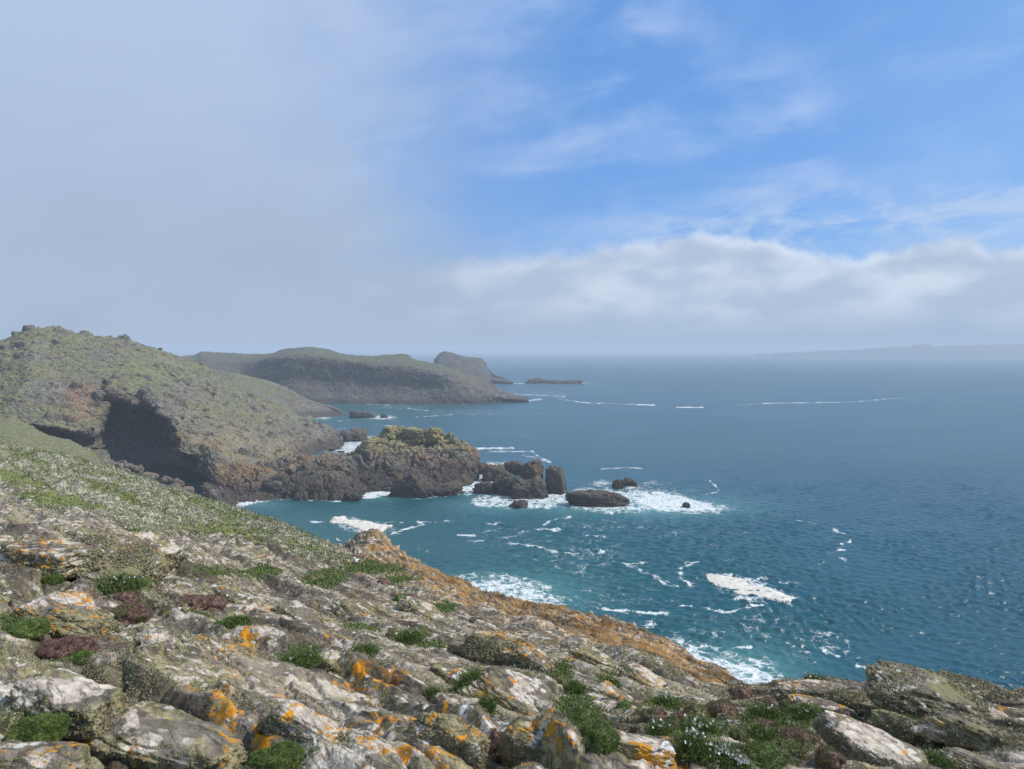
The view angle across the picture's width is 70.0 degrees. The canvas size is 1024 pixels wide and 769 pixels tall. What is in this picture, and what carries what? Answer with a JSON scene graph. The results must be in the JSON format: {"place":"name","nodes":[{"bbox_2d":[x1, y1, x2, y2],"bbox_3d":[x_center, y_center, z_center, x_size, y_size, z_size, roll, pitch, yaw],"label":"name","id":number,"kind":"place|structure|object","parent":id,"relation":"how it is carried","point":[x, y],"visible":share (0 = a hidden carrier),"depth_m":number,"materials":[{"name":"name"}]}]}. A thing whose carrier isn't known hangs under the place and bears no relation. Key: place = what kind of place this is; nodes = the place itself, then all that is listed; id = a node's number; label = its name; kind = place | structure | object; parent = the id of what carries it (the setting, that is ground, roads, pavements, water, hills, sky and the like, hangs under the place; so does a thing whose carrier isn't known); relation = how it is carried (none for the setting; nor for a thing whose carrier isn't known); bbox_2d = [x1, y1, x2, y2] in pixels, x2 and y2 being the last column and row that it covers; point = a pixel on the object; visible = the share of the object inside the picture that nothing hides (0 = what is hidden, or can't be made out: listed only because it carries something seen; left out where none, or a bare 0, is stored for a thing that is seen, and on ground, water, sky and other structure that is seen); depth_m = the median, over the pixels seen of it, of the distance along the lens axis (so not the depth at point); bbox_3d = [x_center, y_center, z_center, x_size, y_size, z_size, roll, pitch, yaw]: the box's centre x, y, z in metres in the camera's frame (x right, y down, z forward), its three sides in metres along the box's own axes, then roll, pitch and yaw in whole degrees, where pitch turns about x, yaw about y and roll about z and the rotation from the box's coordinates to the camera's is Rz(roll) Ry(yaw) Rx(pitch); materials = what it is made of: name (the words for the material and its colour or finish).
{"place":"outdoors","nodes":[
{"label":"outdoors","id":0,"kind":"place"},
{"bbox_2d":[0,417,103,464],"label":"green slope","id":1,"kind":"structure","parent":0,"point":[18,432],"depth_m":181.69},
{"bbox_2d":[0,444,1023,768],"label":"rocky slope","id":2,"kind":"structure","parent":0,"point":[394,702],"depth_m":7.44,"materials":[{"name":"stone"}]},
{"bbox_2d":[3,615,52,639],"bbox_3d":[-3.157,1.578,4.752,0.321,0.096,0.321,0,3,0],"label":"thrift cushion","id":3,"kind":"object","parent":2,"relation":"on","point":[31,628],"visible":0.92,"depth_m":4.71,"materials":[{"name":"green plant"}]},
{"bbox_2d":[3,710,72,742],"bbox_3d":[-1.832,1.327,2.827,0.221,0.112,0.240,0,3,0],"label":"thrift cushion","id":4,"kind":"object","parent":2,"relation":"on","point":[48,727],"visible":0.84,"depth_m":2.79,"materials":[{"name":"green plant"}]},
{"bbox_2d":[0,741,90,768],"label":"boulder","id":5,"kind":"object","parent":2,"relation":"on","point":[63,755],"visible":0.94,"depth_m":2.46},
{"bbox_2d":[0,536,105,576],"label":"boulder","id":6,"kind":"object","parent":2,"relation":"on","point":[58,549],"visible":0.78,"depth_m":7.85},
{"bbox_2d":[40,570,68,585],"bbox_3d":[-4.688,1.963,7.443,0.331,0.178,0.287,-2,4,-41],"label":"grass tuft","id":7,"kind":"object","parent":2,"relation":"on","point":[52,579],"visible":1,"depth_m":7.42,"materials":[{"name":"green plant"}]},
{"bbox_2d":[13,591,119,637],"bbox_3d":[-3.198,1.650,5.166,0.778,0.259,0.498,1,3,13],"label":"boulder","id":8,"kind":"object","parent":2,"relation":"on","point":[69,607],"visible":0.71,"depth_m":5.07,"materials":[{"name":"stone"}]},
{"bbox_2d":[33,633,99,661],"bbox_3d":[-2.659,1.569,4.354,0.354,0.129,0.353,0,3,0],"label":"thrift cushion","id":9,"kind":"object","parent":2,"relation":"on","point":[55,649],"visible":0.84,"depth_m":4.32,"materials":[{"name":"brown plant"}]},
{"bbox_2d":[10,668,129,739],"bbox_3d":[-1.939,1.384,3.154,0.539,0.212,0.329,1,3,23],"label":"boulder","id":10,"kind":"object","parent":2,"relation":"on","point":[57,686],"visible":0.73,"depth_m":3.10,"materials":[{"name":"stone"}]},
{"bbox_2d":[66,649,96,664],"bbox_3d":[-2.526,1.585,4.274,0.206,0.069,0.182,0,3,0],"label":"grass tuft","id":11,"kind":"object","parent":2,"relation":"on","point":[78,656],"visible":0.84,"depth_m":4.24,"materials":[{"name":"green plant"}]},
{"bbox_2d":[71,534,169,587],"bbox_3d":[-5.129,2.305,9.338,1.393,0.702,0.968,2,3,29],"label":"boulder","id":12,"kind":"object","parent":2,"relation":"on","point":[159,562],"visible":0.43,"depth_m":9.31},
{"bbox_2d":[112,590,139,603],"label":"thrift cushion","id":13,"kind":"object","parent":2,"relation":"on","point":[131,595],"visible":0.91,"depth_m":7.14,"materials":[{"name":"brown plant"}]},
{"bbox_2d":[92,569,160,598],"bbox_3d":[-4.010,2.014,7.481,0.823,0.322,0.787,0,3,0],"label":"sea campion","id":14,"kind":"object","parent":2,"relation":"on","point":[119,583],"visible":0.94,"depth_m":7.39,"materials":[{"name":"green plant"}]},
{"bbox_2d":[110,600,155,623],"bbox_3d":[-3.556,2.105,6.737,0.481,0.180,0.471,2,3,29],"label":"thrift cushion","id":15,"kind":"object","parent":2,"relation":"on","point":[130,612],"visible":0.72,"depth_m":6.67,"materials":[{"name":"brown plant"}]},
{"bbox_2d":[127,531,186,566],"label":"boulder","id":16,"kind":"object","parent":2,"relation":"on","point":[162,544],"visible":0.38,"depth_m":13.93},
{"bbox_2d":[71,701,247,768],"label":"boulder","id":17,"kind":"object","parent":2,"relation":"on","point":[151,725],"visible":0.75,"depth_m":3.03,"materials":[{"name":"stone"}]},
{"bbox_2d":[132,627,187,655],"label":"boulder","id":18,"kind":"object","parent":2,"relation":"on","point":[162,639],"visible":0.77,"depth_m":5.17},
{"bbox_2d":[0,442,354,565],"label":"sea campion carpet","id":19,"kind":"object","parent":2,"relation":"on","point":[187,507],"visible":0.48,"depth_m":50.32,"materials":[{"name":"green plant"}]},
{"bbox_2d":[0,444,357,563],"bbox_3d":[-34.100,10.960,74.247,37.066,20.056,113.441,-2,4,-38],"label":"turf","id":20,"kind":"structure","parent":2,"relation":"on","point":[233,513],"depth_m":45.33,"materials":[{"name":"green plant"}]},
{"bbox_2d":[181,593,210,610],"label":"thrift cushion","id":21,"kind":"object","parent":2,"relation":"on","point":[199,602],"visible":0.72,"depth_m":9.33,"materials":[{"name":"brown plant"}]},
{"bbox_2d":[204,594,227,610],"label":"thrift cushion","id":22,"kind":"object","parent":2,"relation":"on","point":[219,602],"visible":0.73,"depth_m":9.65,"materials":[{"name":"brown plant"}]},
{"bbox_2d":[213,584,253,603],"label":"boulder","id":23,"kind":"object","parent":2,"relation":"on","point":[234,593],"visible":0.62,"depth_m":10.41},
{"bbox_2d":[212,613,263,629],"bbox_3d":[-2.605,2.213,6.901,0.460,0.153,0.474,2,3,30],"label":"grass tuft","id":24,"kind":"object","parent":2,"relation":"on","point":[232,622],"visible":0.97,"depth_m":6.85,"materials":[{"name":"green plant"}]},
{"bbox_2d":[247,739,305,768],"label":"thrift cushion","id":25,"kind":"object","parent":2,"relation":"on","point":[282,754],"visible":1,"depth_m":2.92,"materials":[{"name":"green plant"}]},
{"bbox_2d":[270,600,324,624],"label":"boulder","id":26,"kind":"object","parent":2,"relation":"on","point":[300,611],"visible":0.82,"depth_m":9.70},
{"bbox_2d":[257,700,343,743],"bbox_3d":[-0.920,1.522,3.224,0.450,0.181,0.209,2,3,30],"label":"boulder","id":27,"kind":"object","parent":2,"relation":"on","point":[301,713],"visible":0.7,"depth_m":3.19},
{"bbox_2d":[276,645,335,671],"bbox_3d":[-1.642,2.108,5.679,0.549,0.147,0.564,0,3,0],"label":"sea campion","id":28,"kind":"object","parent":2,"relation":"on","point":[306,658],"visible":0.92,"depth_m":5.64,"materials":[{"name":"green plant"}]},
{"bbox_2d":[316,650,340,672],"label":"boulder","id":29,"kind":"object","parent":2,"relation":"on","point":[332,660],"visible":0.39,"depth_m":5.83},
{"bbox_2d":[331,599,371,618],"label":"boulder","id":30,"kind":"object","parent":2,"relation":"on","point":[358,610],"visible":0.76,"depth_m":13.91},
{"bbox_2d":[349,640,388,657],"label":"sea campion","id":31,"kind":"object","parent":2,"relation":"on","point":[370,650],"visible":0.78,"depth_m":6.77,"materials":[{"name":"green plant"}]},
{"bbox_2d":[391,625,430,645],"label":"sea campion","id":32,"kind":"object","parent":2,"relation":"on","point":[406,637],"visible":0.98,"depth_m":10.09,"materials":[{"name":"green plant"}]},
{"bbox_2d":[398,596,447,620],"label":"boulder","id":33,"kind":"object","parent":2,"relation":"on","point":[429,610],"visible":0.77,"depth_m":17.92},
{"bbox_2d":[403,711,487,768],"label":"boulder","id":34,"kind":"object","parent":2,"relation":"on","point":[415,728],"visible":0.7,"depth_m":3.28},
{"bbox_2d":[430,662,463,683],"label":"boulder","id":35,"kind":"object","parent":2,"relation":"on","point":[448,669],"visible":0.45,"depth_m":6.64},
{"bbox_2d":[446,663,486,693],"bbox_3d":[-0.293,2.492,6.147,0.592,0.371,0.701,-1,3,-23],"label":"grass tuft","id":36,"kind":"object","parent":2,"relation":"on","point":[464,679],"visible":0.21,"depth_m":6.14,"materials":[{"name":"green plant"}]},
{"bbox_2d":[0,442,951,768],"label":"grass","id":37,"kind":"structure","parent":2,"relation":"on","point":[334,576],"depth_m":12.37,"materials":[{"name":"green plant"}]},
{"bbox_2d":[463,633,508,663],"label":"boulder","id":38,"kind":"object","parent":2,"relation":"on","point":[490,661],"visible":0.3,"depth_m":9.56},
{"bbox_2d":[474,688,506,717],"bbox_3d":[-0.171,2.339,5.387,0.274,0.255,0.297,1,3,21],"label":"grass tuft","id":39,"kind":"object","parent":2,"relation":"on","point":[489,704],"visible":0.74,"depth_m":5.36,"materials":[{"name":"green plant"}]},
{"bbox_2d":[488,727,501,763],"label":"thrift cushion","id":40,"kind":"object","parent":2,"relation":"on","point":[493,750],"visible":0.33,"depth_m":3.60,"materials":[{"name":"brown plant"}]},
{"bbox_2d":[456,667,558,716],"bbox_3d":[0.048,2.612,6.029,0.877,0.420,0.622,1,3,27],"label":"boulder","id":41,"kind":"object","parent":2,"relation":"on","point":[522,690],"visible":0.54,"depth_m":5.97,"materials":[{"name":"stone"}]},
{"bbox_2d":[0,531,1023,768],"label":"shaggy lichen","id":42,"kind":"object","parent":2,"relation":"on","point":[846,692],"visible":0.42,"depth_m":5.99},
{"bbox_2d":[0,500,1023,768],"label":"shaggy lichen","id":43,"kind":"object","parent":2,"relation":"on","point":[150,668],"visible":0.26,"depth_m":5.68},
{"bbox_2d":[499,716,543,765],"bbox_3d":[0.091,1.720,3.441,0.336,0.237,0.205,1,3,24],"label":"boulder","id":44,"kind":"object","parent":2,"relation":"on","point":[522,721],"visible":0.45,"depth_m":3.40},
{"bbox_2d":[499,638,554,672],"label":"boulder","id":45,"kind":"object","parent":2,"relation":"on","point":[532,652],"visible":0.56,"depth_m":9.23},
{"bbox_2d":[556,671,591,695],"bbox_3d":[0.601,2.911,7.081,0.382,0.245,0.391,0,3,0],"label":"grass tuft","id":46,"kind":"object","parent":2,"relation":"on","point":[572,686],"visible":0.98,"depth_m":7.04,"materials":[{"name":"green plant"}]},
{"bbox_2d":[566,703,599,721],"bbox_3d":[0.501,2.331,5.148,0.255,0.131,0.263,0,3,0],"label":"thrift cushion","id":47,"kind":"object","parent":2,"relation":"on","point":[581,712],"visible":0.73,"depth_m":5.12,"materials":[{"name":"green plant"}]},
{"bbox_2d":[570,643,619,667],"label":"boulder","id":48,"kind":"object","parent":2,"relation":"on","point":[584,652],"visible":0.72,"depth_m":12.25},
{"bbox_2d":[579,719,621,754],"bbox_3d":[0.389,1.589,3.321,0.225,0.132,0.233,0,3,0],"label":"thrift cushion","id":49,"kind":"object","parent":2,"relation":"on","point":[600,736],"visible":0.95,"depth_m":3.27,"materials":[{"name":"green plant"}]},
{"bbox_2d":[592,680,633,701],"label":"boulder","id":50,"kind":"object","parent":2,"relation":"on","point":[613,690],"visible":0.73,"depth_m":7.98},
{"bbox_2d":[618,661,666,688],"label":"boulder","id":51,"kind":"object","parent":2,"relation":"on","point":[641,673],"visible":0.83,"depth_m":10.78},
{"bbox_2d":[616,731,676,768],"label":"boulder","id":52,"kind":"object","parent":2,"relation":"on","point":[661,753],"visible":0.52,"depth_m":3.25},
{"bbox_2d":[639,706,666,724],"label":"thrift cushion","id":53,"kind":"object","parent":2,"relation":"on","point":[646,714],"visible":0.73,"depth_m":5.03,"materials":[{"name":"brown plant"}]},
{"bbox_2d":[642,714,679,736],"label":"sea campion","id":54,"kind":"object","parent":2,"relation":"on","point":[660,728],"visible":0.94,"depth_m":4.30,"materials":[{"name":"green plant"}]},
{"bbox_2d":[640,691,684,710],"bbox_3d":[1.550,3.217,7.440,0.532,0.191,0.542,0,3,0],"label":"sea campion","id":55,"kind":"object","parent":2,"relation":"on","point":[664,700],"visible":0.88,"depth_m":7.42,"materials":[{"name":"green plant"}]},
{"bbox_2d":[665,711,699,728],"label":"thrift cushion","id":56,"kind":"object","parent":2,"relation":"on","point":[672,717],"visible":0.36,"depth_m":4.86,"materials":[{"name":"plant"}]},
{"bbox_2d":[681,702,709,717],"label":"thrift cushion","id":57,"kind":"object","parent":2,"relation":"on","point":[697,709],"visible":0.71,"depth_m":6.42,"materials":[{"name":"green plant"}]},
{"bbox_2d":[668,724,732,766],"bbox_3d":[0.890,1.771,3.611,0.353,0.192,0.336,-2,3,-29],"label":"sea campion","id":58,"kind":"object","parent":2,"relation":"on","point":[692,741],"visible":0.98,"depth_m":3.59,"materials":[{"name":"green plant"}]},
{"bbox_2d":[674,710,731,736],"bbox_3d":[1.196,2.169,4.635,0.419,0.200,0.452,1,3,27],"label":"sea campion","id":59,"kind":"object","parent":2,"relation":"on","point":[707,725],"visible":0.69,"depth_m":4.64,"materials":[{"name":"green plant"}]},
{"bbox_2d":[693,736,749,768],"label":"sea campion","id":60,"kind":"object","parent":2,"relation":"on","point":[722,763],"visible":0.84,"depth_m":3.54,"materials":[{"name":"green plant"}]},
{"bbox_2d":[704,698,739,718],"bbox_3d":[2.232,3.483,7.799,0.459,0.264,0.459,0,3,0],"label":"thrift cushion","id":61,"kind":"object","parent":2,"relation":"on","point":[718,706],"visible":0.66,"depth_m":7.74,"materials":[{"name":"brown plant"}]},
{"bbox_2d":[727,726,749,742],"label":"thrift cushion","id":62,"kind":"object","parent":2,"relation":"on","point":[740,734],"visible":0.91,"depth_m":4.71,"materials":[{"name":"green plant"}]},
{"bbox_2d":[723,750,759,768],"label":"sea campion","id":63,"kind":"object","parent":2,"relation":"on","point":[741,759],"visible":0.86,"depth_m":3.51,"materials":[{"name":"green plant"}]},
{"bbox_2d":[731,686,753,699],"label":"thrift cushion","id":64,"kind":"object","parent":2,"relation":"on","point":[743,693],"visible":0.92,"depth_m":11.09,"materials":[{"name":"brown plant"}]},
{"bbox_2d":[561,670,950,766],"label":"turf","id":65,"kind":"structure","parent":2,"relation":"on","point":[782,741],"depth_m":4.84,"materials":[{"name":"green plant"}]},
{"bbox_2d":[729,719,784,741],"bbox_3d":[1.684,2.368,5.030,0.382,0.158,0.378,2,4,40],"label":"sea campion","id":66,"kind":"object","parent":2,"relation":"on","point":[760,732],"visible":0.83,"depth_m":4.99,"materials":[{"name":"green plant"}]},
{"bbox_2d":[734,697,791,721],"bbox_3d":[2.439,3.166,7.047,0.669,0.252,0.641,0,3,0],"label":"sea campion","id":67,"kind":"object","parent":2,"relation":"on","point":[755,710],"visible":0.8,"depth_m":7.05,"materials":[{"name":"green plant"}]},
{"bbox_2d":[743,739,788,768],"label":"thrift cushion","id":68,"kind":"object","parent":2,"relation":"on","point":[766,755],"visible":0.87,"depth_m":3.79,"materials":[{"name":"green plant"}]},
{"bbox_2d":[775,724,823,746],"bbox_3d":[2.044,2.512,5.225,0.331,0.113,0.347,0,3,0],"label":"thrift cushion","id":69,"kind":"object","parent":2,"relation":"on","point":[797,732],"visible":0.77,"depth_m":5.21,"materials":[{"name":"brown plant"}]},
{"bbox_2d":[779,699,825,723],"bbox_3d":[2.817,3.116,6.997,0.634,0.257,0.630,0,3,0],"label":"sea campion","id":70,"kind":"object","parent":2,"relation":"on","point":[802,711],"visible":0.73,"depth_m":6.99,"materials":[{"name":"green plant"}]},
{"bbox_2d":[769,679,842,698],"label":"boulder","id":71,"kind":"object","parent":2,"relation":"on","point":[820,686],"visible":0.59,"depth_m":9.83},
{"bbox_2d":[787,694,861,718],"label":"boulder","id":72,"kind":"object","parent":2,"relation":"on","point":[827,704],"visible":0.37,"depth_m":7.58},
{"bbox_2d":[813,745,847,768],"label":"thrift cushion","id":73,"kind":"object","parent":2,"relation":"on","point":[828,757],"visible":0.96,"depth_m":3.94,"materials":[{"name":"brown plant"}]},
{"bbox_2d":[832,707,859,720],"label":"thrift cushion","id":74,"kind":"object","parent":2,"relation":"on","point":[847,712],"visible":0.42,"depth_m":6.91,"materials":[{"name":"brown plant"}]},
{"bbox_2d":[826,688,878,716],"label":"boulder","id":75,"kind":"object","parent":2,"relation":"on","point":[865,705],"visible":0.28,"depth_m":7.51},
{"bbox_2d":[813,710,930,766],"bbox_3d":[2.000,2.027,4.091,0.595,0.262,0.359,1,3,24],"label":"boulder","id":76,"kind":"object","parent":2,"relation":"on","point":[879,741],"visible":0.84,"depth_m":4.06,"materials":[{"name":"stone"}]},
{"bbox_2d":[868,709,927,743],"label":"boulder","id":77,"kind":"object","parent":2,"relation":"on","point":[875,716],"visible":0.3,"depth_m":5.83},
{"bbox_2d":[864,661,990,717],"bbox_3d":[3.991,3.053,7.037,1.140,0.520,0.960,1,3,21],"label":"boulder","id":78,"kind":"object","parent":2,"relation":"on","point":[939,693],"visible":0.49,"depth_m":6.81,"materials":[{"name":"stone"}]},
{"bbox_2d":[920,741,963,768],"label":"sea campion","id":79,"kind":"object","parent":2,"relation":"on","point":[939,757],"visible":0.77,"depth_m":4.23,"materials":[{"name":"green plant"}]},
{"bbox_2d":[910,710,1023,751],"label":"boulder","id":80,"kind":"object","parent":2,"relation":"on","point":[977,735],"visible":0.72,"depth_m":5.26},
{"bbox_2d":[940,672,1016,700],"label":"boulder","id":81,"kind":"object","parent":2,"relation":"on","point":[978,692],"visible":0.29,"depth_m":7.82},
{"bbox_2d":[941,747,1016,768],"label":"boulder","id":82,"kind":"object","parent":2,"relation":"on","point":[974,760],"visible":0.81,"depth_m":4.25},
{"bbox_2d":[0,0,1023,351],"label":"sky","id":83,"kind":"structure","parent":0,"point":[176,175],"materials":[{"name":"blue"}]},
{"bbox_2d":[156,352,1023,689],"bbox_3d":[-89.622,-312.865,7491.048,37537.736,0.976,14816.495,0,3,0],"label":"sea","id":84,"kind":"structure","parent":0,"point":[866,510],"depth_m":230.91,"materials":[{"name":"liquid"}]},
{"bbox_2d":[0,325,343,503],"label":"headland","id":85,"kind":"structure","parent":84,"relation":"in","point":[140,408],"depth_m":297.74,"materials":[{"name":"plant"}]},
{"bbox_2d":[201,446,284,504],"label":"rock ledge","id":86,"kind":"object","parent":84,"relation":"on","point":[243,480],"visible":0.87,"depth_m":252.99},
{"bbox_2d":[211,369,344,417],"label":"promontory","id":87,"kind":"structure","parent":84,"relation":"in","point":[291,400],"depth_m":566.27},
{"bbox_2d":[342,491,362,500],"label":"sea rock","id":88,"kind":"object","parent":84,"relation":"in","point":[351,496],"visible":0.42,"depth_m":240.96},
{"bbox_2d":[340,428,366,441],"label":"sea rock","id":89,"kind":"object","parent":84,"relation":"in","point":[356,435],"visible":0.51,"depth_m":396.21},
{"bbox_2d":[179,347,528,403],"bbox_3d":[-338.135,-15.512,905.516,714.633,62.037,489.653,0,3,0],"label":"headland","id":90,"kind":"structure","parent":84,"relation":"in","point":[320,375],"depth_m":695.80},
{"bbox_2d":[329,516,391,531],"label":"foam raft","id":91,"kind":"object","parent":84,"relation":"on","point":[362,525],"visible":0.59,"depth_m":207.42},
{"bbox_2d":[349,410,377,417],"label":"sea rock","id":92,"kind":"object","parent":84,"relation":"in","point":[360,414],"visible":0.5,"depth_m":532.56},
{"bbox_2d":[258,436,479,500],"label":"sea rock","id":93,"kind":"object","parent":84,"relation":"in","point":[374,464],"visible":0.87,"depth_m":270.63,"materials":[{"name":"stone"}]},
{"bbox_2d":[377,425,396,440],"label":"boulder","id":94,"kind":"object","parent":93,"relation":"on","point":[389,433],"visible":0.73,"depth_m":287.46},
{"bbox_2d":[401,427,425,444],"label":"boulder","id":95,"kind":"object","parent":93,"relation":"on","point":[414,435],"visible":0.97,"depth_m":285.53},
{"bbox_2d":[422,427,445,444],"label":"boulder","id":96,"kind":"object","parent":93,"relation":"on","point":[432,435],"visible":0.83,"depth_m":286.82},
{"bbox_2d":[388,469,434,497],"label":"sea rock","id":97,"kind":"object","parent":84,"relation":"in","point":[413,484],"visible":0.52,"depth_m":246.60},
{"bbox_2d":[430,481,464,495],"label":"sea rock","id":98,"kind":"object","parent":84,"relation":"in","point":[451,488],"visible":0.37,"depth_m":250.01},
{"bbox_2d":[434,351,512,383],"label":"islet","id":99,"kind":"object","parent":84,"relation":"in","point":[476,367],"visible":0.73,"depth_m":1093.12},
{"bbox_2d":[472,481,494,494],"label":"sea rock","id":100,"kind":"object","parent":84,"relation":"in","point":[487,488],"visible":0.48,"depth_m":253.09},
{"bbox_2d":[481,464,504,480],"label":"sea rock","id":101,"kind":"object","parent":84,"relation":"in","point":[491,472],"visible":0.45,"depth_m":276.92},
{"bbox_2d":[492,471,514,495],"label":"sea rock","id":102,"kind":"object","parent":84,"relation":"in","point":[502,483],"visible":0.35,"depth_m":250.46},
{"bbox_2d":[503,460,521,474],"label":"sea rock","id":103,"kind":"object","parent":84,"relation":"in","point":[513,467],"visible":0.27,"depth_m":290.39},
{"bbox_2d":[511,476,548,498],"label":"sea rock","id":104,"kind":"object","parent":84,"relation":"in","point":[533,488],"visible":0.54,"depth_m":244.65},
{"bbox_2d":[519,459,543,479],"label":"sea rock","id":105,"kind":"object","parent":84,"relation":"in","point":[532,469],"visible":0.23,"depth_m":255.02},
{"bbox_2d":[545,465,566,494],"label":"sea rock","id":106,"kind":"object","parent":84,"relation":"in","point":[555,481],"visible":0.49,"depth_m":252.25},
{"bbox_2d":[565,489,629,506],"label":"sea rock","id":107,"kind":"object","parent":84,"relation":"in","point":[592,498],"visible":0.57,"depth_m":232.05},
{"bbox_2d":[705,573,794,602],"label":"foam raft","id":108,"kind":"object","parent":84,"relation":"on","point":[742,586],"visible":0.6,"depth_m":152.24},
{"bbox_2d":[772,344,1023,356],"bbox_3d":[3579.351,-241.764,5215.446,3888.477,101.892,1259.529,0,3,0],"label":"distant island","id":109,"kind":"structure","parent":0,"point":[980,350],"depth_m":4626.68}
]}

